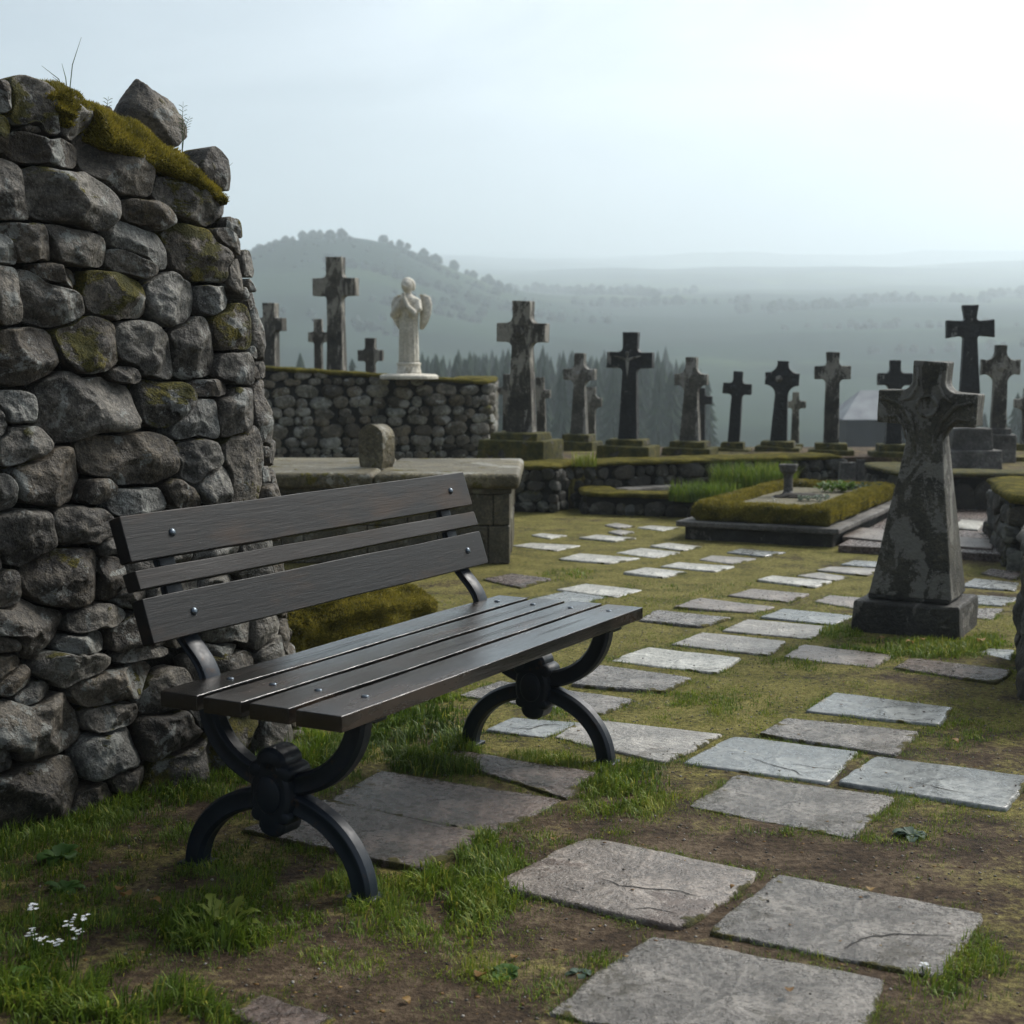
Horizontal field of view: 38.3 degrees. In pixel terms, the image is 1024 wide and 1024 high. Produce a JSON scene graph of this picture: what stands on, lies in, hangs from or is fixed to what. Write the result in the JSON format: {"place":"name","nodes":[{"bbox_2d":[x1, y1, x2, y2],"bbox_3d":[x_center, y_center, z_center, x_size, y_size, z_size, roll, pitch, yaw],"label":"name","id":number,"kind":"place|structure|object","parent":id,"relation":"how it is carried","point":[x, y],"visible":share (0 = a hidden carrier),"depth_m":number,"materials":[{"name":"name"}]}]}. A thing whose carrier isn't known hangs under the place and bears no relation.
{"place":"outdoors","nodes":[
{"label":"outdoors","id":0,"kind":"place"},
{"bbox_2d":[260,303,286,366],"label":"stone cross","id":1,"kind":"object","parent":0,"point":[274,323],"visible":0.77,"depth_m":16.43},
{"bbox_2d":[308,319,326,368],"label":"stone cross","id":2,"kind":"object","parent":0,"point":[317,336],"visible":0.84,"depth_m":17.36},
{"bbox_2d":[312,256,358,370],"bbox_3d":[-1.867,-2.018,15.675,0.492,1.370,0.128,2,6,16],"label":"stone cross","id":3,"kind":"object","parent":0,"point":[335,286],"visible":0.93,"depth_m":15.61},
{"bbox_2d":[357,338,383,372],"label":"stone cross","id":4,"kind":"object","parent":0,"point":[370,354],"visible":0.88,"depth_m":17.16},
{"bbox_2d":[0,509,1023,1023],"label":"ground","id":5,"kind":"structure","parent":0,"point":[1004,901],"depth_m":3.66,"materials":[{"name":"soil"}]},
{"bbox_2d":[36,843,81,866],"bbox_3d":[-1.095,0.837,3.582,0.095,0.040,0.118,0,6,0],"label":"weed","id":6,"kind":"object","parent":5,"relation":"on","point":[58,849],"visible":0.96,"depth_m":3.57,"materials":[{"name":"green plant"}]},
{"bbox_2d":[44,880,85,893],"bbox_3d":[-1.018,0.858,3.368,0.094,0.034,0.080,0,6,0],"label":"weed","id":7,"kind":"object","parent":5,"relation":"on","point":[69,885],"visible":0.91,"depth_m":3.37,"materials":[{"name":"green plant"}]},
{"bbox_2d":[49,914,89,970],"bbox_3d":[-0.875,0.852,2.915,0.086,0.114,0.034,0,6,0],"label":"white flower","id":8,"kind":"object","parent":5,"relation":"on","point":[83,919],"visible":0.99,"depth_m":2.92,"materials":[{"name":"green plant"}]},
{"bbox_2d":[0,75,303,830],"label":"dry stone wall","id":9,"kind":"structure","parent":5,"relation":"on","point":[132,348],"depth_m":4.02,"materials":[{"name":"stone"}]},
{"bbox_2d":[113,79,186,147],"bbox_3d":[-1.120,-1.198,4.515,0.221,0.244,0.188,3,6,23],"label":"boulder","id":10,"kind":"object","parent":9,"relation":"on","point":[154,111],"visible":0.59,"depth_m":4.46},
{"bbox_2d":[183,893,264,937],"bbox_3d":[-0.609,0.875,3.125,0.168,0.096,0.142,0,6,0],"label":"dandelion plant","id":11,"kind":"object","parent":5,"relation":"on","point":[209,897],"visible":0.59,"depth_m":3.15,"materials":[{"name":"green plant"}]},
{"bbox_2d":[287,583,438,652],"bbox_3d":[-0.780,0.539,6.492,0.961,0.499,0.630,-5,8,-43],"label":"mossy kerb stone","id":12,"kind":"object","parent":5,"relation":"on","point":[323,624],"visible":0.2,"depth_m":6.24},
{"bbox_2d":[241,799,485,873],"bbox_3d":[-0.370,0.841,3.758,0.571,0.060,0.322,4,7,33],"label":"flagstone","id":13,"kind":"object","parent":5,"relation":"on","point":[389,840],"visible":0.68,"depth_m":3.71,"materials":[{"name":"grey stone"}]},
{"bbox_2d":[109,472,642,904],"bbox_3d":[-0.274,0.384,3.939,0.674,0.862,1.576,3,7,29],"label":"park bench","id":14,"kind":"object","parent":5,"relation":"on","point":[353,688],"visible":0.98,"depth_m":3.68,"materials":[{"name":"black"}]},
{"bbox_2d":[260,365,498,460],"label":"retaining wall","id":15,"kind":"structure","parent":5,"relation":"on","point":[321,413],"depth_m":15.15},
{"bbox_2d":[380,277,437,378],"bbox_3d":[-1.053,-1.871,15.038,0.600,1.026,0.600,2,6,22],"label":"angel statue","id":16,"kind":"object","parent":15,"relation":"on","point":[407,306],"visible":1,"depth_m":14.97,"materials":[{"name":"stone"}]},
{"bbox_2d":[269,458,523,563],"bbox_3d":[-1.166,-0.015,9.397,2.457,0.574,1.410,0,6,1],"label":"chest tomb","id":17,"kind":"object","parent":5,"relation":"on","point":[493,484],"visible":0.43,"depth_m":8.76,"materials":[{"name":"stone"}]},
{"bbox_2d":[358,424,394,468],"bbox_3d":[-0.842,-0.410,9.178,0.190,0.278,0.147,3,7,28],"label":"marker stone","id":18,"kind":"object","parent":17,"relation":"on","point":[376,444],"visible":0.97,"depth_m":9.12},
{"bbox_2d":[329,771,561,833],"bbox_3d":[-0.200,0.813,4.020,0.600,0.063,0.385,3,7,26],"label":"flagstone","id":19,"kind":"object","parent":5,"relation":"on","point":[456,804],"visible":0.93,"depth_m":4.03,"materials":[{"name":"grey stone"}]},
{"bbox_2d":[497,374,509,430],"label":"stone cross","id":20,"kind":"object","parent":5,"relation":"on","point":[503,390],"visible":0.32,"depth_m":17.42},
{"bbox_2d":[492,963,518,980],"bbox_3d":[-0.014,0.910,2.908,0.063,0.023,0.059,-4,7,-32],"label":"clover plant","id":21,"kind":"object","parent":5,"relation":"on","point":[512,974],"visible":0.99,"depth_m":2.91,"materials":[{"name":"green plant"}]},
{"bbox_2d":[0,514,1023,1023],"bbox_3d":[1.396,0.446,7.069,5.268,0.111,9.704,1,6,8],"label":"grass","id":22,"kind":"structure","parent":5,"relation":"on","point":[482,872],"depth_m":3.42,"materials":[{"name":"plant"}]},
{"bbox_2d":[228,994,335,1023],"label":"flagstone","id":23,"kind":"object","parent":22,"relation":"on","point":[263,1008],"visible":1,"depth_m":2.71,"materials":[{"name":"grey stone"}]},
{"bbox_2d":[3,595,1023,1023],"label":"pebbles","id":24,"kind":"object","parent":5,"relation":"on","point":[633,831],"visible":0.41,"depth_m":3.75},
{"bbox_2d":[9,630,1023,1023],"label":"leaf litter","id":25,"kind":"object","parent":5,"relation":"on","point":[603,842],"visible":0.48,"depth_m":3.45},
{"bbox_2d":[483,574,550,588],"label":"flagstone","id":26,"kind":"object","parent":5,"relation":"on","point":[514,580],"visible":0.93,"depth_m":8.05,"materials":[{"name":"grey stone"}]},
{"bbox_2d":[447,750,598,800],"bbox_3d":[-0.014,0.783,4.313,0.562,0.063,0.279,4,7,32],"label":"flagstone","id":27,"kind":"object","parent":5,"relation":"on","point":[550,780],"visible":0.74,"depth_m":4.28,"materials":[{"name":"grey stone"}]},
{"bbox_2d":[486,718,577,737],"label":"flagstone","id":28,"kind":"object","parent":5,"relation":"on","point":[526,727],"visible":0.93,"depth_m":4.83,"materials":[{"name":"stone"}]},
{"bbox_2d":[535,377,550,431],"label":"stone cross","id":29,"kind":"object","parent":5,"relation":"on","point":[542,393],"visible":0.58,"depth_m":16.43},
{"bbox_2d":[460,681,631,715],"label":"flagstone","id":30,"kind":"object","parent":5,"relation":"on","point":[601,704],"visible":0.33,"depth_m":5.24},
{"bbox_2d":[513,543,579,551],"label":"flagstone","id":31,"kind":"object","parent":5,"relation":"on","point":[550,547],"visible":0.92,"depth_m":9.55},
{"bbox_2d":[537,591,605,602],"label":"flagstone","id":32,"kind":"object","parent":5,"relation":"on","point":[565,596],"visible":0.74,"depth_m":7.50,"materials":[{"name":"stone"}]},
{"bbox_2d":[586,387,601,436],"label":"stone cross","id":33,"kind":"object","parent":5,"relation":"on","point":[594,402],"visible":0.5,"depth_m":16.93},
{"bbox_2d":[557,584,641,597],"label":"flagstone","id":34,"kind":"object","parent":5,"relation":"on","point":[602,590],"visible":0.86,"depth_m":7.73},
{"bbox_2d":[559,553,639,564],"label":"flagstone","id":35,"kind":"object","parent":5,"relation":"on","point":[594,558],"visible":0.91,"depth_m":8.93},
{"bbox_2d":[579,535,635,541],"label":"flagstone","id":36,"kind":"object","parent":5,"relation":"on","point":[605,538],"visible":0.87,"depth_m":9.94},
{"bbox_2d":[498,838,760,930],"bbox_3d":[0.272,0.874,3.425,0.492,0.062,0.435,4,7,32],"label":"flagstone","id":37,"kind":"object","parent":5,"relation":"on","point":[661,884],"visible":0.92,"depth_m":3.39,"materials":[{"name":"grey"}]},
{"bbox_2d":[571,665,691,693],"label":"flagstone","id":38,"kind":"object","parent":5,"relation":"on","point":[632,680],"visible":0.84,"depth_m":5.52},
{"bbox_2d":[577,485,694,517],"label":"kerb wall","id":39,"kind":"structure","parent":5,"relation":"on","point":[603,500],"depth_m":11.51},
{"bbox_2d":[662,476,746,501],"bbox_3d":[1.492,-0.181,11.341,0.698,0.188,0.490,0,6,0],"label":"grass clump","id":40,"kind":"object","parent":39,"relation":"on","point":[695,494],"visible":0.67,"depth_m":11.26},
{"bbox_2d":[555,720,721,763],"bbox_3d":[0.369,0.746,4.697,0.478,0.059,0.399,3,7,30],"label":"flagstone","id":41,"kind":"object","parent":5,"relation":"on","point":[637,740],"visible":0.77,"depth_m":4.67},
{"bbox_2d":[617,548,679,557],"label":"flagstone","id":42,"kind":"object","parent":5,"relation":"on","point":[647,553],"visible":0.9,"depth_m":9.24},
{"bbox_2d":[623,567,686,578],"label":"flagstone","id":43,"kind":"object","parent":5,"relation":"on","point":[653,572],"visible":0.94,"depth_m":8.32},
{"bbox_2d":[650,543,701,550],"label":"flagstone","id":44,"kind":"object","parent":5,"relation":"on","point":[675,547],"visible":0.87,"depth_m":9.52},
{"bbox_2d":[612,647,740,674],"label":"flagstone","id":45,"kind":"object","parent":5,"relation":"on","point":[667,659],"visible":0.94,"depth_m":5.91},
{"bbox_2d":[513,452,847,512],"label":"terrace wall","id":46,"kind":"structure","parent":5,"relation":"on","point":[544,485],"depth_m":12.24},
{"bbox_2d":[571,449,597,466],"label":"grass clump","id":47,"kind":"object","parent":46,"relation":"on","point":[586,461],"visible":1,"depth_m":11.91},
{"bbox_2d":[638,610,730,627],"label":"flagstone","id":48,"kind":"object","parent":5,"relation":"on","point":[678,619],"visible":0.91,"depth_m":6.83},
{"bbox_2d":[661,562,734,572],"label":"flagstone","id":49,"kind":"object","parent":5,"relation":"on","point":[698,567],"visible":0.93,"depth_m":8.59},
{"bbox_2d":[699,388,712,439],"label":"stone cross","id":50,"kind":"object","parent":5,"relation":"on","point":[704,399],"visible":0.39,"depth_m":16.43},
{"bbox_2d":[548,937,883,1023],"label":"flagstone","id":51,"kind":"object","parent":5,"relation":"on","point":[698,983],"visible":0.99,"depth_m":2.81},
{"bbox_2d":[674,598,774,613],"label":"flagstone","id":52,"kind":"object","parent":5,"relation":"on","point":[711,605],"visible":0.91,"depth_m":7.20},
{"bbox_2d":[700,555,755,564],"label":"flagstone","id":53,"kind":"object","parent":5,"relation":"on","point":[726,560],"visible":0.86,"depth_m":8.93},
{"bbox_2d":[672,632,785,656],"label":"flagstone","id":54,"kind":"object","parent":5,"relation":"on","point":[740,644],"visible":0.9,"depth_m":6.26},
{"bbox_2d":[727,549,785,556],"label":"flagstone","id":55,"kind":"object","parent":5,"relation":"on","point":[754,553],"visible":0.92,"depth_m":9.22,"materials":[{"name":"stone"}]},
{"bbox_2d":[727,589,808,602],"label":"flagstone","id":56,"kind":"object","parent":5,"relation":"on","point":[760,594],"visible":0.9,"depth_m":7.54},
{"bbox_2d":[683,737,857,784],"bbox_3d":[0.797,0.769,4.473,0.452,0.059,0.380,3,7,30],"label":"flagstone","id":57,"kind":"object","parent":5,"relation":"on","point":[769,758],"visible":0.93,"depth_m":4.45,"materials":[{"name":"stone"}]},
{"bbox_2d":[722,619,823,639],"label":"flagstone","id":58,"kind":"object","parent":5,"relation":"on","point":[773,628],"visible":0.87,"depth_m":6.60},
{"bbox_2d":[676,478,895,546],"bbox_3d":[2.105,-0.010,10.765,1.112,0.326,2.350,3,6,26],"label":"grave planter","id":59,"kind":"object","parent":5,"relation":"on","point":[752,514],"visible":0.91,"depth_m":9.89,"materials":[{"name":"stone"}]},
{"bbox_2d":[779,464,797,492],"bbox_3d":[2.042,-0.231,10.906,0.140,0.246,0.136,0,6,0],"label":"stone urn","id":60,"kind":"object","parent":59,"relation":"on","point":[788,471],"visible":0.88,"depth_m":10.87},
{"bbox_2d":[814,480,857,491],"bbox_3d":[2.462,-0.198,11.251,0.342,0.094,0.235,0,6,0],"label":"grave plant","id":61,"kind":"object","parent":59,"relation":"on","point":[842,486],"visible":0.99,"depth_m":11.22,"materials":[{"name":"green plant"}]},
{"bbox_2d":[837,462,855,481],"bbox_3d":[2.727,-0.310,12.012,0.146,0.199,0.093,0,6,0],"label":"grave marker","id":62,"kind":"object","parent":59,"relation":"on","point":[847,470],"visible":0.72,"depth_m":11.97,"materials":[{"name":"stone"}]},
{"bbox_2d":[690,775,893,838],"bbox_3d":[0.756,0.817,4.008,0.476,0.058,0.405,3,7,31],"label":"flagstone","id":63,"kind":"object","parent":5,"relation":"on","point":[769,801],"visible":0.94,"depth_m":3.99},
{"bbox_2d":[757,575,831,588],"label":"flagstone","id":64,"kind":"object","parent":5,"relation":"on","point":[799,582],"visible":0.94,"depth_m":8.00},
{"bbox_2d":[760,609,851,625],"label":"flagstone","id":65,"kind":"object","parent":5,"relation":"on","point":[791,615],"visible":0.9,"depth_m":6.91,"materials":[{"name":"stone"}]},
{"bbox_2d":[797,572,849,581],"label":"flagstone","id":66,"kind":"object","parent":5,"relation":"on","point":[826,576],"visible":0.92,"depth_m":8.22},
{"bbox_2d":[814,595,860,608],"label":"flagstone","id":67,"kind":"object","parent":5,"relation":"on","point":[841,601],"visible":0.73,"depth_m":7.39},
{"bbox_2d":[759,718,917,757],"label":"flagstone","id":68,"kind":"object","parent":5,"relation":"on","point":[882,741],"visible":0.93,"depth_m":4.71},
{"bbox_2d":[784,644,893,667],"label":"flagstone","id":69,"kind":"object","parent":5,"relation":"on","point":[836,656],"visible":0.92,"depth_m":6.00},
{"bbox_2d":[816,567,874,576],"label":"flagstone","id":70,"kind":"object","parent":5,"relation":"on","point":[865,572],"visible":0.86,"depth_m":8.42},
{"bbox_2d":[710,875,982,977],"bbox_3d":[0.723,0.902,3.163,0.490,0.060,0.416,3,7,29],"label":"flagstone","id":71,"kind":"object","parent":5,"relation":"on","point":[822,918],"visible":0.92,"depth_m":3.13,"materials":[{"name":"grey"}]},
{"bbox_2d":[805,693,952,726],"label":"flagstone","id":72,"kind":"object","parent":5,"relation":"on","point":[868,708],"visible":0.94,"depth_m":5.07,"materials":[{"name":"stone"}]},
{"bbox_2d":[851,360,984,639],"bbox_3d":[1.834,-0.054,6.622,0.506,1.247,0.451,3,7,27],"label":"stone cross","id":73,"kind":"object","parent":5,"relation":"on","point":[917,587],"visible":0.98,"depth_m":6.51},
{"bbox_2d":[839,756,1023,811],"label":"flagstone","id":74,"kind":"object","parent":5,"relation":"on","point":[995,791],"visible":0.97,"depth_m":4.19,"materials":[{"name":"stone"}]},
{"bbox_2d":[864,462,1023,509],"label":"terrace wall","id":75,"kind":"structure","parent":5,"relation":"on","point":[972,487],"depth_m":11.50,"materials":[{"name":"stone"}]},
{"bbox_2d":[894,658,1011,684],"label":"flagstone","id":76,"kind":"object","parent":5,"relation":"on","point":[987,675],"visible":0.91,"depth_m":5.71,"materials":[{"name":"grey stone"}]},
{"bbox_2d":[965,578,1018,591],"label":"flagstone","id":77,"kind":"object","parent":5,"relation":"on","point":[976,583],"visible":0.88,"depth_m":7.87,"materials":[{"name":"stone"}]},
{"bbox_2d":[977,595,1015,606],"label":"flagstone","id":78,"kind":"object","parent":5,"relation":"on","point":[995,601],"visible":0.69,"depth_m":7.41,"materials":[{"name":"stone"}]},
{"bbox_2d":[981,569,1020,580],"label":"flagstone","id":79,"kind":"object","parent":5,"relation":"on","point":[1008,575],"visible":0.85,"depth_m":8.30,"materials":[{"name":"grey stone"}]},
{"bbox_2d":[982,476,1023,570],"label":"stone pier","id":80,"kind":"structure","parent":5,"relation":"on","point":[1002,525],"depth_m":8.74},
{"bbox_2d":[1012,525,1023,700],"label":"stone wall end","id":81,"kind":"structure","parent":5,"relation":"on","point":[1018,613],"depth_m":5.64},
{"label":"grassy bed","id":82,"kind":"structure","parent":5,"relation":"on","visible":0},
{"bbox_2d":[702,457,798,489],"bbox_3d":[1.939,-0.316,11.991,0.897,0.285,0.619,0,6,0],"label":"grass clump","id":83,"kind":"object","parent":82,"relation":"on","point":[751,477],"visible":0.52,"depth_m":11.90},
{"bbox_2d":[0,0,1023,255],"label":"sky","id":84,"kind":"structure","parent":0,"point":[442,127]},
{"bbox_2d":[242,237,1023,446],"bbox_3d":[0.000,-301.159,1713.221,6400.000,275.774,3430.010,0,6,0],"label":"hills","id":85,"kind":"structure","parent":0,"point":[723,341],"depth_m":471.17,"materials":[{"name":"plant"}]},
{"bbox_2d":[549,370,570,438],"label":"conifer tree","id":86,"kind":"object","parent":85,"relation":"on","point":[562,425],"visible":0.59,"depth_m":92.18,"materials":[{"name":"green plant"}]},
{"bbox_2d":[419,346,720,445],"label":"forest","id":87,"kind":"object","parent":85,"relation":"on","point":[495,366],"visible":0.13,"depth_m":125.29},
{"bbox_2d":[588,361,607,440],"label":"conifer tree","id":88,"kind":"object","parent":85,"relation":"on","point":[598,384],"visible":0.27,"depth_m":109.73,"materials":[{"name":"green plant"}]},
{"bbox_2d":[597,371,619,444],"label":"conifer tree","id":89,"kind":"object","parent":85,"relation":"on","point":[612,402],"visible":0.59,"depth_m":100.40,"materials":[{"name":"green plant"}]},
{"bbox_2d":[245,228,1023,354],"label":"woodland","id":90,"kind":"object","parent":85,"relation":"on","point":[742,305],"visible":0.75,"depth_m":560.26,"materials":[{"name":"green plant"}]},
{"bbox_2d":[638,369,649,435],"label":"conifer tree","id":91,"kind":"object","parent":85,"relation":"on","point":[642,414],"visible":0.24,"depth_m":110.77,"materials":[{"name":"green plant"}]},
{"bbox_2d":[643,370,669,446],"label":"conifer tree","id":92,"kind":"object","parent":85,"relation":"on","point":[656,427],"visible":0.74,"depth_m":97.57,"materials":[{"name":"green plant"}]},
{"bbox_2d":[662,370,681,446],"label":"conifer tree","id":93,"kind":"object","parent":85,"relation":"on","point":[671,405],"visible":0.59,"depth_m":98.47,"materials":[{"name":"green plant"}]},
{"bbox_2d":[705,382,720,446],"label":"conifer tree","id":94,"kind":"object","parent":85,"relation":"on","point":[710,416],"visible":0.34,"depth_m":108.66,"materials":[{"name":"green plant"}]},
{"bbox_2d":[839,390,906,446],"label":"shed","id":95,"kind":"structure","parent":85,"relation":"on","point":[860,425],"depth_m":62.02,"materials":[{"name":"stone"}]},
{"bbox_2d":[1008,393,1021,442],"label":"conifer tree","id":96,"kind":"object","parent":85,"relation":"on","point":[1015,422],"visible":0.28,"depth_m":89.68,"materials":[{"name":"green plant"}]},
{"bbox_2d":[563,447,1023,508],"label":"terrace","id":97,"kind":"structure","parent":0,"point":[860,452],"depth_m":13.33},
{"bbox_2d":[477,300,563,460],"bbox_3d":[0.076,-1.120,12.703,0.612,1.385,0.565,2,6,20],"label":"stone cross","id":98,"kind":"object","parent":97,"relation":"on","point":[522,332],"visible":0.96,"depth_m":12.61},
{"bbox_2d":[562,353,602,450],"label":"stone cross","id":99,"kind":"object","parent":97,"relation":"on","point":[579,374],"visible":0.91,"depth_m":14.21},
{"bbox_2d":[596,332,659,457],"bbox_3d":[1.013,-0.986,12.864,0.485,1.161,0.450,2,6,18],"label":"stone cross","id":100,"kind":"object","parent":97,"relation":"on","point":[630,359],"visible":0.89,"depth_m":12.79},
{"bbox_2d":[661,357,717,455],"bbox_3d":[1.639,-0.941,13.573,0.466,0.964,0.433,2,6,18],"label":"stone cross","id":101,"kind":"object","parent":97,"relation":"on","point":[691,379],"visible":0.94,"depth_m":13.51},
{"bbox_2d":[718,371,751,451],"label":"stone cross","id":102,"kind":"object","parent":97,"relation":"on","point":[737,388],"visible":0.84,"depth_m":14.12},
{"bbox_2d":[754,361,801,451],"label":"stone cross","id":103,"kind":"object","parent":97,"relation":"on","point":[782,379],"visible":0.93,"depth_m":14.10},
{"bbox_2d":[788,392,805,446],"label":"stone cross","id":104,"kind":"object","parent":97,"relation":"on","point":[795,404],"visible":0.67,"depth_m":17.44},
{"bbox_2d":[808,352,854,455],"bbox_3d":[2.940,-0.961,13.572,0.428,1.019,0.395,1,6,10],"label":"stone cross","id":105,"kind":"object","parent":97,"relation":"on","point":[832,372],"visible":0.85,"depth_m":13.50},
{"bbox_2d":[867,360,912,456],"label":"stone cross","id":106,"kind":"object","parent":97,"relation":"on","point":[894,377],"visible":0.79,"depth_m":13.30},
{"bbox_2d":[1013,388,1023,450],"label":"stone cross","id":107,"kind":"object","parent":97,"relation":"on","point":[1018,403],"visible":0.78,"depth_m":14.25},
{"bbox_2d":[838,510,1000,561],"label":"stone steps","id":108,"kind":"structure","parent":0,"point":[862,546],"depth_m":9.31,"materials":[{"name":"stone"}]},
{"bbox_2d":[842,527,883,541],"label":"paving slab","id":109,"kind":"structure","parent":108,"relation":"on","point":[866,534],"depth_m":9.75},
{"bbox_2d":[960,537,992,549],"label":"paving slab","id":110,"kind":"structure","parent":108,"relation":"on","point":[974,543],"depth_m":9.27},
{"bbox_2d":[1002,462,1023,468],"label":"terrace","id":111,"kind":"structure","parent":0,"point":[1018,465],"depth_m":12.75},
{"bbox_2d":[945,305,1001,468],"bbox_3d":[3.813,-0.997,12.260,0.469,1.437,0.435,1,6,6],"label":"stone cross","id":112,"kind":"object","parent":111,"relation":"on","point":[971,448],"visible":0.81,"depth_m":12.16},
{"bbox_2d":[980,345,1020,462],"bbox_3d":[4.344,-0.950,13.173,0.340,1.080,0.263,1,6,6],"label":"stone cross","id":113,"kind":"object","parent":111,"relation":"on","point":[1000,367],"visible":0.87,"depth_m":13.10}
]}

